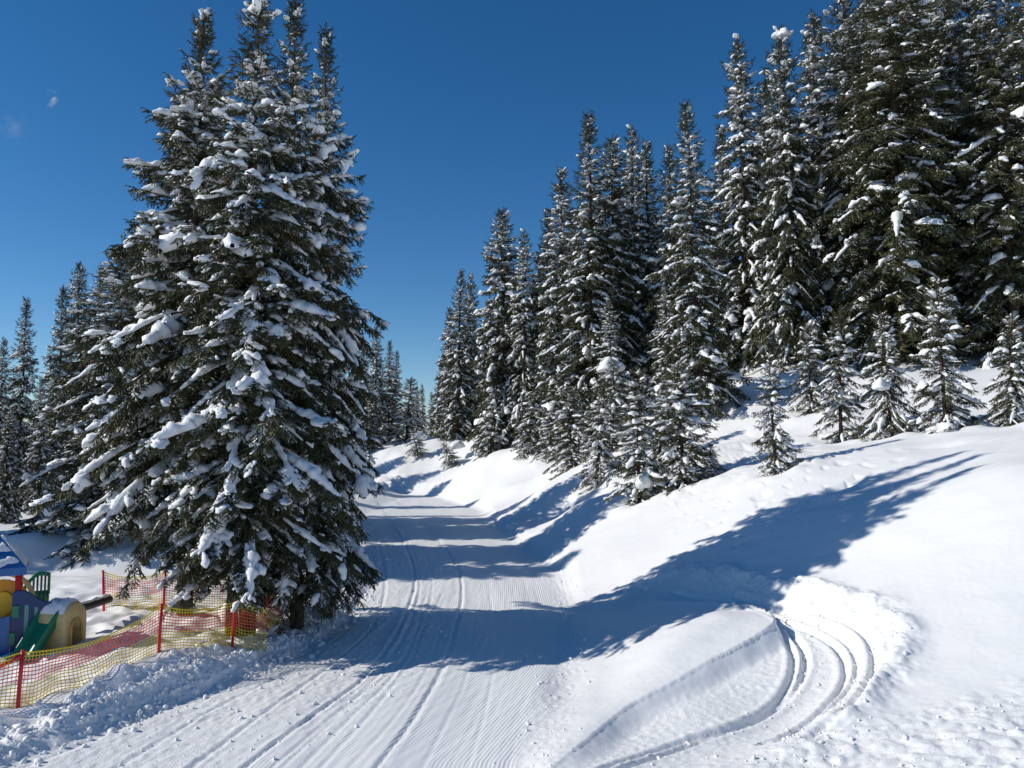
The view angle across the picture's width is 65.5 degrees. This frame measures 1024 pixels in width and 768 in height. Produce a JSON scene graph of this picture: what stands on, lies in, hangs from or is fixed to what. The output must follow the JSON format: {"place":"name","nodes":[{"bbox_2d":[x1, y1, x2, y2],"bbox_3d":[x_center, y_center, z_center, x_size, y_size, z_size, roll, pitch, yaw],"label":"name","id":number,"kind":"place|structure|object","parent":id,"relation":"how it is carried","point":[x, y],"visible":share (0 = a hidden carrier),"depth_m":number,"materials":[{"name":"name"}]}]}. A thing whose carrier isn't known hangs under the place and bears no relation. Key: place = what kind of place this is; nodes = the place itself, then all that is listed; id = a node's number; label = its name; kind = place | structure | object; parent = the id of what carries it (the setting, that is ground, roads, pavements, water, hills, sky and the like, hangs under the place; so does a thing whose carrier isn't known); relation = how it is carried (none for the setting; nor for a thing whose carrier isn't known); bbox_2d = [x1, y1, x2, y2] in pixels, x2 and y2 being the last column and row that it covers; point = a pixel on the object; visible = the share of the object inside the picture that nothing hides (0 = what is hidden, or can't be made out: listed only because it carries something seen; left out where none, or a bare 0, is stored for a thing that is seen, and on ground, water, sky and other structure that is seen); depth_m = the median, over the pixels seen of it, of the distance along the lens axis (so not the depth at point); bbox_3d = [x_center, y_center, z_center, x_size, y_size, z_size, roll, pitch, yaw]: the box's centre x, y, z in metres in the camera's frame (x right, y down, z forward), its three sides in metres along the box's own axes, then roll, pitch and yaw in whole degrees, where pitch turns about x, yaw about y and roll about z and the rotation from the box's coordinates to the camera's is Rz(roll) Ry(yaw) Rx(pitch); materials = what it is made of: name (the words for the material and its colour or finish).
{"place":"outdoors","nodes":[
{"label":"outdoors","id":0,"kind":"place"},
{"bbox_2d":[0,351,1023,767],"bbox_3d":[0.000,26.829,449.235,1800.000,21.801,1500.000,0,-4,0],"label":"ground","id":1,"kind":"structure","parent":0,"point":[920,533],"depth_m":15.38,"materials":[{"name":"white snow"}]},
{"bbox_2d":[0,337,16,504],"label":"spruce tree","id":2,"kind":"object","parent":1,"relation":"on","point":[4,388],"visible":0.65,"depth_m":36.22,"materials":[{"name":"green plant"}]},
{"bbox_2d":[0,408,29,523],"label":"spruce tree","id":3,"kind":"object","parent":1,"relation":"on","point":[9,480],"visible":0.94,"depth_m":30.78,"materials":[{"name":"green plant"}]},
{"bbox_2d":[2,296,46,510],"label":"spruce tree","id":4,"kind":"object","parent":1,"relation":"on","point":[21,410],"visible":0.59,"depth_m":36.97,"materials":[{"name":"green plant"}]},
{"bbox_2d":[18,376,57,515],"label":"spruce tree","id":5,"kind":"object","parent":1,"relation":"on","point":[41,489],"visible":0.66,"depth_m":32.68,"materials":[{"name":"green plant"}]},
{"bbox_2d":[0,535,86,663],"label":"play set","id":6,"kind":"object","parent":1,"relation":"on","point":[31,619],"visible":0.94,"depth_m":14.97,"materials":[{"name":"multicoloured plastic"}]},
{"bbox_2d":[81,594,112,610],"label":"balance beam","id":7,"kind":"structure","parent":6,"relation":"attached to","point":[104,599],"depth_m":16.98,"materials":[{"name":"brown wood"}]},
{"bbox_2d":[28,285,79,504],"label":"spruce tree","id":8,"kind":"object","parent":1,"relation":"on","point":[59,334],"visible":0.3,"depth_m":39.99,"materials":[{"name":"green plant"}]},
{"bbox_2d":[51,392,84,508],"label":"spruce tree","id":9,"kind":"object","parent":1,"relation":"on","point":[64,424],"visible":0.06,"depth_m":35.66,"materials":[{"name":"green plant"}]},
{"bbox_2d":[48,261,103,491],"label":"spruce tree","id":10,"kind":"object","parent":1,"relation":"on","point":[75,288],"visible":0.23,"depth_m":43.08,"materials":[{"name":"green plant"}]},
{"bbox_2d":[5,254,163,570],"bbox_3d":[-13.480,0.947,26.208,5.976,10.391,5.900,-1,-4,16],"label":"spruce tree","id":11,"kind":"object","parent":1,"relation":"on","point":[67,460],"visible":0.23,"depth_m":25.01,"materials":[{"name":"green plant"}]},
{"bbox_2d":[89,262,110,482],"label":"spruce tree","id":12,"kind":"object","parent":1,"relation":"on","point":[97,282],"visible":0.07,"depth_m":45.45,"materials":[{"name":"green plant"}]},
{"bbox_2d":[103,247,141,413],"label":"spruce tree","id":13,"kind":"object","parent":1,"relation":"on","point":[128,287],"visible":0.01,"depth_m":41.39,"materials":[{"name":"green plant"}]},
{"bbox_2d":[0,599,267,707],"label":"safety fence","id":14,"kind":"object","parent":1,"relation":"on","point":[21,656],"visible":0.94,"depth_m":13.83,"materials":[{"name":"yellow plastic"}]},
{"bbox_2d":[129,208,189,349],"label":"spruce tree","id":15,"kind":"object","parent":1,"relation":"on","point":[173,271],"depth_m":30.80,"materials":[{"name":"green plant"}]},
{"bbox_2d":[24,5,314,616],"bbox_3d":[-7.524,-1.779,18.588,6.046,14.720,5.588,2,-5,-23],"label":"spruce tree","id":16,"kind":"object","parent":1,"relation":"on","point":[123,428],"visible":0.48,"depth_m":17.41,"materials":[{"name":"green plant"}]},
{"bbox_2d":[101,570,282,634],"bbox_3d":[-7.095,4.918,18.269,4.700,1.255,1.040,-1,-4,14],"label":"safety fence","id":17,"kind":"object","parent":1,"relation":"on","point":[164,595],"visible":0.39,"depth_m":18.33,"materials":[{"name":"red plastic"}]},
{"bbox_2d":[137,224,309,635],"bbox_3d":[-5.903,0.804,17.041,3.484,9.448,3.557,-3,-6,27],"label":"spruce tree","id":18,"kind":"object","parent":1,"relation":"on","point":[217,571],"visible":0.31,"depth_m":16.23,"materials":[{"name":"green plant"}]},
{"bbox_2d":[130,0,365,636],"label":"spruce tree","id":19,"kind":"object","parent":1,"relation":"on","point":[251,141],"visible":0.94,"depth_m":16.52,"materials":[{"name":"green plant"}]},
{"bbox_2d":[218,0,378,635],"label":"spruce tree","id":20,"kind":"object","parent":1,"relation":"on","point":[298,94],"visible":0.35,"depth_m":18.43,"materials":[{"name":"green plant"}]},
{"bbox_2d":[265,20,391,617],"bbox_3d":[-4.591,-1.657,19.828,3.075,15.435,3.400,4,-5,-41],"label":"spruce tree","id":21,"kind":"object","parent":1,"relation":"on","point":[354,340],"visible":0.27,"depth_m":19.73,"materials":[{"name":"green plant"}]},
{"bbox_2d":[343,370,371,454],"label":"spruce tree","id":22,"kind":"object","parent":1,"relation":"on","point":[363,448],"visible":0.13,"depth_m":77.82,"materials":[{"name":"green plant"}]},
{"bbox_2d":[356,351,380,433],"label":"spruce tree","id":23,"kind":"object","parent":1,"relation":"on","point":[366,385],"visible":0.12,"depth_m":84.05,"materials":[{"name":"green plant"}]},
{"bbox_2d":[365,376,384,449],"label":"spruce tree","id":24,"kind":"object","parent":1,"relation":"on","point":[374,418],"visible":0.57,"depth_m":79.61,"materials":[{"name":"green plant"}]},
{"bbox_2d":[366,327,391,445],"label":"spruce tree","id":25,"kind":"object","parent":1,"relation":"on","point":[384,426],"visible":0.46,"depth_m":87.95,"materials":[{"name":"green plant"}]},
{"bbox_2d":[378,340,401,441],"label":"spruce tree","id":26,"kind":"object","parent":1,"relation":"on","point":[390,381],"visible":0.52,"depth_m":89.83,"materials":[{"name":"green plant"}]},
{"bbox_2d":[388,350,405,438],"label":"spruce tree","id":27,"kind":"object","parent":1,"relation":"on","point":[398,387],"visible":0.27,"depth_m":96.21,"materials":[{"name":"green plant"}]},
{"bbox_2d":[386,376,425,446],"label":"young spruce","id":28,"kind":"object","parent":1,"relation":"on","point":[407,418],"visible":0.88,"depth_m":80.27,"materials":[{"name":"green plant"}]},
{"bbox_2d":[402,392,414,437],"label":"spruce tree","id":29,"kind":"object","parent":1,"relation":"on","point":[410,414],"visible":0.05,"depth_m":111.62,"materials":[{"name":"green plant"}]},
{"bbox_2d":[411,386,419,435],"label":"spruce tree","id":30,"kind":"object","parent":1,"relation":"on","point":[416,404],"visible":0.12,"depth_m":103.92,"materials":[{"name":"green plant"}]},
{"bbox_2d":[405,428,428,459],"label":"young spruce","id":31,"kind":"object","parent":1,"relation":"on","point":[416,436],"visible":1,"depth_m":71.21,"materials":[{"name":"green plant"}]},
{"bbox_2d":[417,383,427,435],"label":"spruce tree","id":32,"kind":"object","parent":1,"relation":"on","point":[423,409],"visible":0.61,"depth_m":99.79,"materials":[{"name":"green plant"}]},
{"bbox_2d":[426,391,436,436],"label":"spruce tree","id":33,"kind":"object","parent":1,"relation":"on","point":[431,420],"visible":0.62,"depth_m":109.73,"materials":[{"name":"green plant"}]},
{"bbox_2d":[429,365,443,436],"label":"spruce tree","id":34,"kind":"object","parent":1,"relation":"on","point":[435,398],"visible":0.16,"depth_m":109.60,"materials":[{"name":"green plant"}]},
{"bbox_2d":[431,306,459,438],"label":"spruce tree","id":35,"kind":"object","parent":1,"relation":"on","point":[441,361],"visible":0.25,"depth_m":87.53,"materials":[{"name":"green plant"}]},
{"bbox_2d":[433,358,459,438],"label":"spruce tree","id":36,"kind":"object","parent":1,"relation":"on","point":[441,410],"visible":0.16,"depth_m":81.85,"materials":[{"name":"green plant"}]},
{"bbox_2d":[439,440,465,471],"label":"young spruce","id":37,"kind":"object","parent":1,"relation":"on","point":[456,444],"visible":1,"depth_m":67.44,"materials":[{"name":"green plant"}]},
{"bbox_2d":[432,268,480,441],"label":"spruce tree","id":38,"kind":"object","parent":1,"relation":"on","point":[451,423],"visible":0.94,"depth_m":76.85,"materials":[{"name":"green plant"}]},
{"bbox_2d":[455,273,486,436],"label":"spruce tree","id":39,"kind":"object","parent":1,"relation":"on","point":[470,288],"visible":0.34,"depth_m":79.30,"materials":[{"name":"green plant"}]},
{"bbox_2d":[478,298,495,409],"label":"spruce tree","id":40,"kind":"object","parent":1,"relation":"on","point":[483,321],"visible":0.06,"depth_m":95.54,"materials":[{"name":"green plant"}]},
{"bbox_2d":[473,378,510,460],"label":"young spruce","id":41,"kind":"object","parent":1,"relation":"on","point":[488,425],"visible":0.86,"depth_m":64.23,"materials":[{"name":"green plant"}]},
{"bbox_2d":[461,206,532,456],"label":"spruce tree","id":42,"kind":"object","parent":1,"relation":"on","point":[496,337],"visible":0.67,"depth_m":66.48,"materials":[{"name":"green plant"}]},
{"bbox_2d":[489,269,526,422],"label":"spruce tree","id":43,"kind":"object","parent":1,"relation":"on","point":[507,344],"visible":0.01,"depth_m":85.82,"materials":[{"name":"green plant"}]},
{"bbox_2d":[0,564,1019,767],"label":"snow crumbs","id":44,"kind":"object","parent":1,"relation":"on","point":[54,722],"visible":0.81,"depth_m":13.36,"materials":[{"name":"white snow"}]},
{"bbox_2d":[499,228,541,447],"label":"spruce tree","id":45,"kind":"object","parent":1,"relation":"on","point":[524,359],"visible":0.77,"depth_m":64.29,"materials":[{"name":"green plant"}]},
{"bbox_2d":[509,391,546,459],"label":"young spruce","id":46,"kind":"object","parent":1,"relation":"on","point":[526,444],"visible":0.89,"depth_m":57.08,"materials":[{"name":"green plant"}]},
{"bbox_2d":[525,256,543,382],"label":"spruce tree","id":47,"kind":"object","parent":1,"relation":"on","point":[536,266],"visible":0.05,"depth_m":79.41,"materials":[{"name":"green plant"}]},
{"bbox_2d":[515,208,565,427],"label":"spruce tree","id":48,"kind":"object","parent":1,"relation":"on","point":[535,324],"visible":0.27,"depth_m":64.67,"materials":[{"name":"green plant"}]},
{"bbox_2d":[532,401,565,463],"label":"young spruce","id":49,"kind":"object","parent":1,"relation":"on","point":[550,417],"visible":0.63,"depth_m":54.61,"materials":[{"name":"green plant"}]},
{"bbox_2d":[525,166,585,440],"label":"spruce tree","id":50,"kind":"object","parent":1,"relation":"on","point":[549,338],"visible":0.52,"depth_m":60.18,"materials":[{"name":"green plant"}]},
{"bbox_2d":[542,386,590,481],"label":"young spruce","id":51,"kind":"object","parent":1,"relation":"on","point":[570,446],"visible":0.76,"depth_m":44.98,"materials":[{"name":"green plant"}]},
{"bbox_2d":[551,262,596,449],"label":"spruce tree","id":52,"kind":"object","parent":1,"relation":"on","point":[574,376],"visible":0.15,"depth_m":55.66,"materials":[{"name":"green plant"}]},
{"bbox_2d":[566,208,584,278],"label":"spruce tree","id":53,"kind":"object","parent":1,"relation":"on","point":[580,264],"depth_m":70.28,"materials":[{"name":"green plant"}]},
{"bbox_2d":[535,110,639,443],"bbox_3d":[5.294,-7.284,55.371,7.358,23.828,7.367,-1,-4,19],"label":"spruce tree","id":54,"kind":"object","parent":1,"relation":"on","point":[584,217],"visible":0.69,"depth_m":54.97,"materials":[{"name":"green plant"}]},
{"bbox_2d":[573,376,624,493],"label":"young spruce","id":55,"kind":"object","parent":1,"relation":"on","point":[596,446],"visible":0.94,"depth_m":39.27,"materials":[{"name":"green plant"}]},
{"bbox_2d":[581,192,621,325],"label":"spruce tree","id":56,"kind":"object","parent":1,"relation":"on","point":[586,261],"depth_m":63.48,"materials":[{"name":"green plant"}]},
{"bbox_2d":[580,298,633,448],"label":"spruce tree","id":57,"kind":"object","parent":1,"relation":"on","point":[603,362],"visible":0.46,"depth_m":46.81,"materials":[{"name":"green plant"}]},
{"bbox_2d":[568,135,652,422],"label":"spruce tree","id":58,"kind":"object","parent":1,"relation":"on","point":[631,280],"visible":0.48,"depth_m":56.14,"materials":[{"name":"green plant"}]},
{"bbox_2d":[593,359,636,456],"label":"young spruce","id":59,"kind":"object","parent":1,"relation":"on","point":[613,375],"visible":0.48,"depth_m":41.88,"materials":[{"name":"green plant"}]},
{"bbox_2d":[612,124,654,378],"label":"spruce tree","id":60,"kind":"object","parent":1,"relation":"on","point":[631,171],"visible":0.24,"depth_m":62.02,"materials":[{"name":"green plant"}]},
{"bbox_2d":[602,367,678,505],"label":"young spruce","id":61,"kind":"object","parent":1,"relation":"on","point":[643,479],"visible":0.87,"depth_m":29.88,"materials":[{"name":"green plant"}]},
{"bbox_2d":[622,138,674,408],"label":"spruce tree","id":62,"kind":"object","parent":1,"relation":"on","point":[644,180],"visible":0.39,"depth_m":57.88,"materials":[{"name":"green plant"}]},
{"bbox_2d":[641,211,664,369],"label":"spruce tree","id":63,"kind":"object","parent":1,"relation":"on","point":[655,245],"visible":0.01,"depth_m":73.26,"materials":[{"name":"green plant"}]},
{"bbox_2d":[642,379,679,464],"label":"young spruce","id":64,"kind":"object","parent":1,"relation":"on","point":[649,453],"visible":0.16,"depth_m":35.53,"materials":[{"name":"green plant"}]},
{"bbox_2d":[643,280,684,426],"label":"spruce tree","id":65,"kind":"object","parent":1,"relation":"on","point":[660,361],"visible":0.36,"depth_m":46.00,"materials":[{"name":"green plant"}]},
{"bbox_2d":[634,143,699,410],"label":"spruce tree","id":66,"kind":"object","parent":1,"relation":"on","point":[665,246],"visible":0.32,"depth_m":54.99,"materials":[{"name":"green plant"}]},
{"bbox_2d":[631,357,726,499],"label":"young spruce","id":67,"kind":"object","parent":1,"relation":"on","point":[669,450],"visible":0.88,"depth_m":29.23,"materials":[{"name":"green plant"}]},
{"bbox_2d":[672,192,697,368],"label":"spruce tree","id":68,"kind":"object","parent":1,"relation":"on","point":[688,232],"depth_m":66.17,"materials":[{"name":"green plant"}]},
{"bbox_2d":[643,99,756,420],"bbox_3d":[9.154,-6.208,40.748,5.276,17.065,5.270,2,-5,-38],"label":"spruce tree","id":69,"kind":"object","parent":1,"relation":"on","point":[692,320],"visible":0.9,"depth_m":40.24,"materials":[{"name":"green plant"}]},
{"bbox_2d":[699,443,722,479],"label":"young spruce","id":70,"kind":"object","parent":1,"relation":"on","point":[710,472],"visible":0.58,"depth_m":29.10,"materials":[{"name":"green plant"}]},
{"bbox_2d":[694,124,740,362],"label":"spruce tree","id":71,"kind":"object","parent":1,"relation":"on","point":[720,182],"visible":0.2,"depth_m":60.72,"materials":[{"name":"green plant"}]},
{"bbox_2d":[694,208,740,388],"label":"spruce tree","id":72,"kind":"object","parent":1,"relation":"on","point":[720,265],"visible":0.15,"depth_m":49.30,"materials":[{"name":"green plant"}]},
{"bbox_2d":[704,33,777,372],"bbox_3d":[14.287,-10.173,49.492,5.458,23.716,5.423,-1,-4,8],"label":"spruce tree","id":73,"kind":"object","parent":1,"relation":"on","point":[741,179],"visible":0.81,"depth_m":49.29,"materials":[{"name":"green plant"}]},
{"bbox_2d":[726,272,763,372],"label":"spruce tree","id":74,"kind":"object","parent":1,"relation":"on","point":[739,321],"visible":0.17,"depth_m":49.40,"materials":[{"name":"green plant"}]},
{"bbox_2d":[726,160,773,360],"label":"spruce tree","id":75,"kind":"object","parent":1,"relation":"on","point":[760,180],"visible":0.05,"depth_m":54.66,"materials":[{"name":"green plant"}]},
{"bbox_2d":[729,76,783,270],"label":"spruce tree","id":76,"kind":"object","parent":1,"relation":"on","point":[766,106],"visible":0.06,"depth_m":59.93,"materials":[{"name":"green plant"}]},
{"bbox_2d":[750,351,804,476],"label":"young spruce","id":77,"kind":"object","parent":1,"relation":"on","point":[772,437],"visible":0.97,"depth_m":24.92,"materials":[{"name":"green plant"}]},
{"bbox_2d":[740,22,834,375],"bbox_3d":[15.521,-10.085,45.642,5.878,21.852,5.548,1,-4,-10],"label":"spruce tree","id":78,"kind":"object","parent":1,"relation":"on","point":[785,222],"visible":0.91,"depth_m":44.89,"materials":[{"name":"green plant"}]},
{"bbox_2d":[774,115,818,359],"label":"spruce tree","id":79,"kind":"object","parent":1,"relation":"on","point":[799,138],"visible":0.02,"depth_m":53.29,"materials":[{"name":"green plant"}]},
{"bbox_2d":[786,319,832,415],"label":"young spruce","id":80,"kind":"object","parent":1,"relation":"on","point":[811,366],"visible":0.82,"depth_m":35.59,"materials":[{"name":"green plant"}]},
{"bbox_2d":[793,8,838,224],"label":"spruce tree","id":81,"kind":"object","parent":1,"relation":"on","point":[811,65],"visible":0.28,"depth_m":58.67,"materials":[{"name":"green plant"}]},
{"bbox_2d":[808,305,867,443],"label":"young spruce","id":82,"kind":"object","parent":1,"relation":"on","point":[843,410],"visible":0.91,"depth_m":30.01,"materials":[{"name":"green plant"}]},
{"bbox_2d":[796,98,887,356],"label":"spruce tree","id":83,"kind":"object","parent":1,"relation":"on","point":[815,185],"visible":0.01,"depth_m":52.15,"materials":[{"name":"green plant"}]},
{"bbox_2d":[793,0,914,364],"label":"spruce tree","id":84,"kind":"object","parent":1,"relation":"on","point":[832,140],"visible":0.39,"depth_m":45.66,"materials":[{"name":"green plant"}]},
{"bbox_2d":[818,0,893,134],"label":"spruce tree","id":85,"kind":"object","parent":1,"relation":"on","point":[864,20],"visible":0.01,"depth_m":58.44,"materials":[{"name":"green plant"}]},
{"bbox_2d":[851,310,935,441],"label":"young spruce","id":86,"kind":"object","parent":1,"relation":"on","point":[881,385],"visible":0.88,"depth_m":27.95,"materials":[{"name":"green plant"}]},
{"bbox_2d":[809,0,983,379],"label":"spruce tree","id":87,"kind":"object","parent":1,"relation":"on","point":[895,196],"visible":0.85,"depth_m":40.32,"materials":[{"name":"green plant"}]},
{"bbox_2d":[873,0,945,289],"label":"spruce tree","id":88,"kind":"object","parent":1,"relation":"on","point":[912,20],"visible":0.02,"depth_m":54.93,"materials":[{"name":"green plant"}]},
{"bbox_2d":[888,25,967,316],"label":"spruce tree","id":89,"kind":"object","parent":1,"relation":"on","point":[911,51],"depth_m":48.64,"materials":[{"name":"green plant"}]},
{"bbox_2d":[908,274,988,433],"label":"young spruce","id":90,"kind":"object","parent":1,"relation":"on","point":[927,391],"visible":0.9,"depth_m":26.11,"materials":[{"name":"green plant"}]},
{"bbox_2d":[889,0,1023,353],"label":"spruce tree","id":91,"kind":"object","parent":1,"relation":"on","point":[951,29],"visible":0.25,"depth_m":43.52,"materials":[{"name":"green plant"}]},
{"bbox_2d":[945,37,1004,330],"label":"spruce tree","id":92,"kind":"object","parent":1,"relation":"on","point":[953,83],"depth_m":49.67,"materials":[{"name":"green plant"}]},
{"bbox_2d":[951,3,1004,247],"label":"spruce tree","id":93,"kind":"object","parent":1,"relation":"on","point":[978,35],"visible":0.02,"depth_m":55.70,"materials":[{"name":"green plant"}]},
{"bbox_2d":[935,0,1023,368],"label":"spruce tree","id":94,"kind":"object","parent":1,"relation":"on","point":[1004,211],"visible":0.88,"depth_m":39.25,"materials":[{"name":"green plant"}]},
{"bbox_2d":[975,311,1023,426],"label":"young spruce","id":95,"kind":"object","parent":1,"relation":"on","point":[1011,406],"visible":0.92,"depth_m":24.97,"materials":[{"name":"green plant"}]},
{"bbox_2d":[991,0,1023,246],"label":"spruce tree","id":96,"kind":"object","parent":1,"relation":"on","point":[1021,5],"visible":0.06,"depth_m":52.45,"materials":[{"name":"green plant"}]},
{"bbox_2d":[0,0,1023,436],"label":"sky","id":97,"kind":"structure","parent":0,"point":[459,112],"materials":[{"name":"blue"}]}
]}

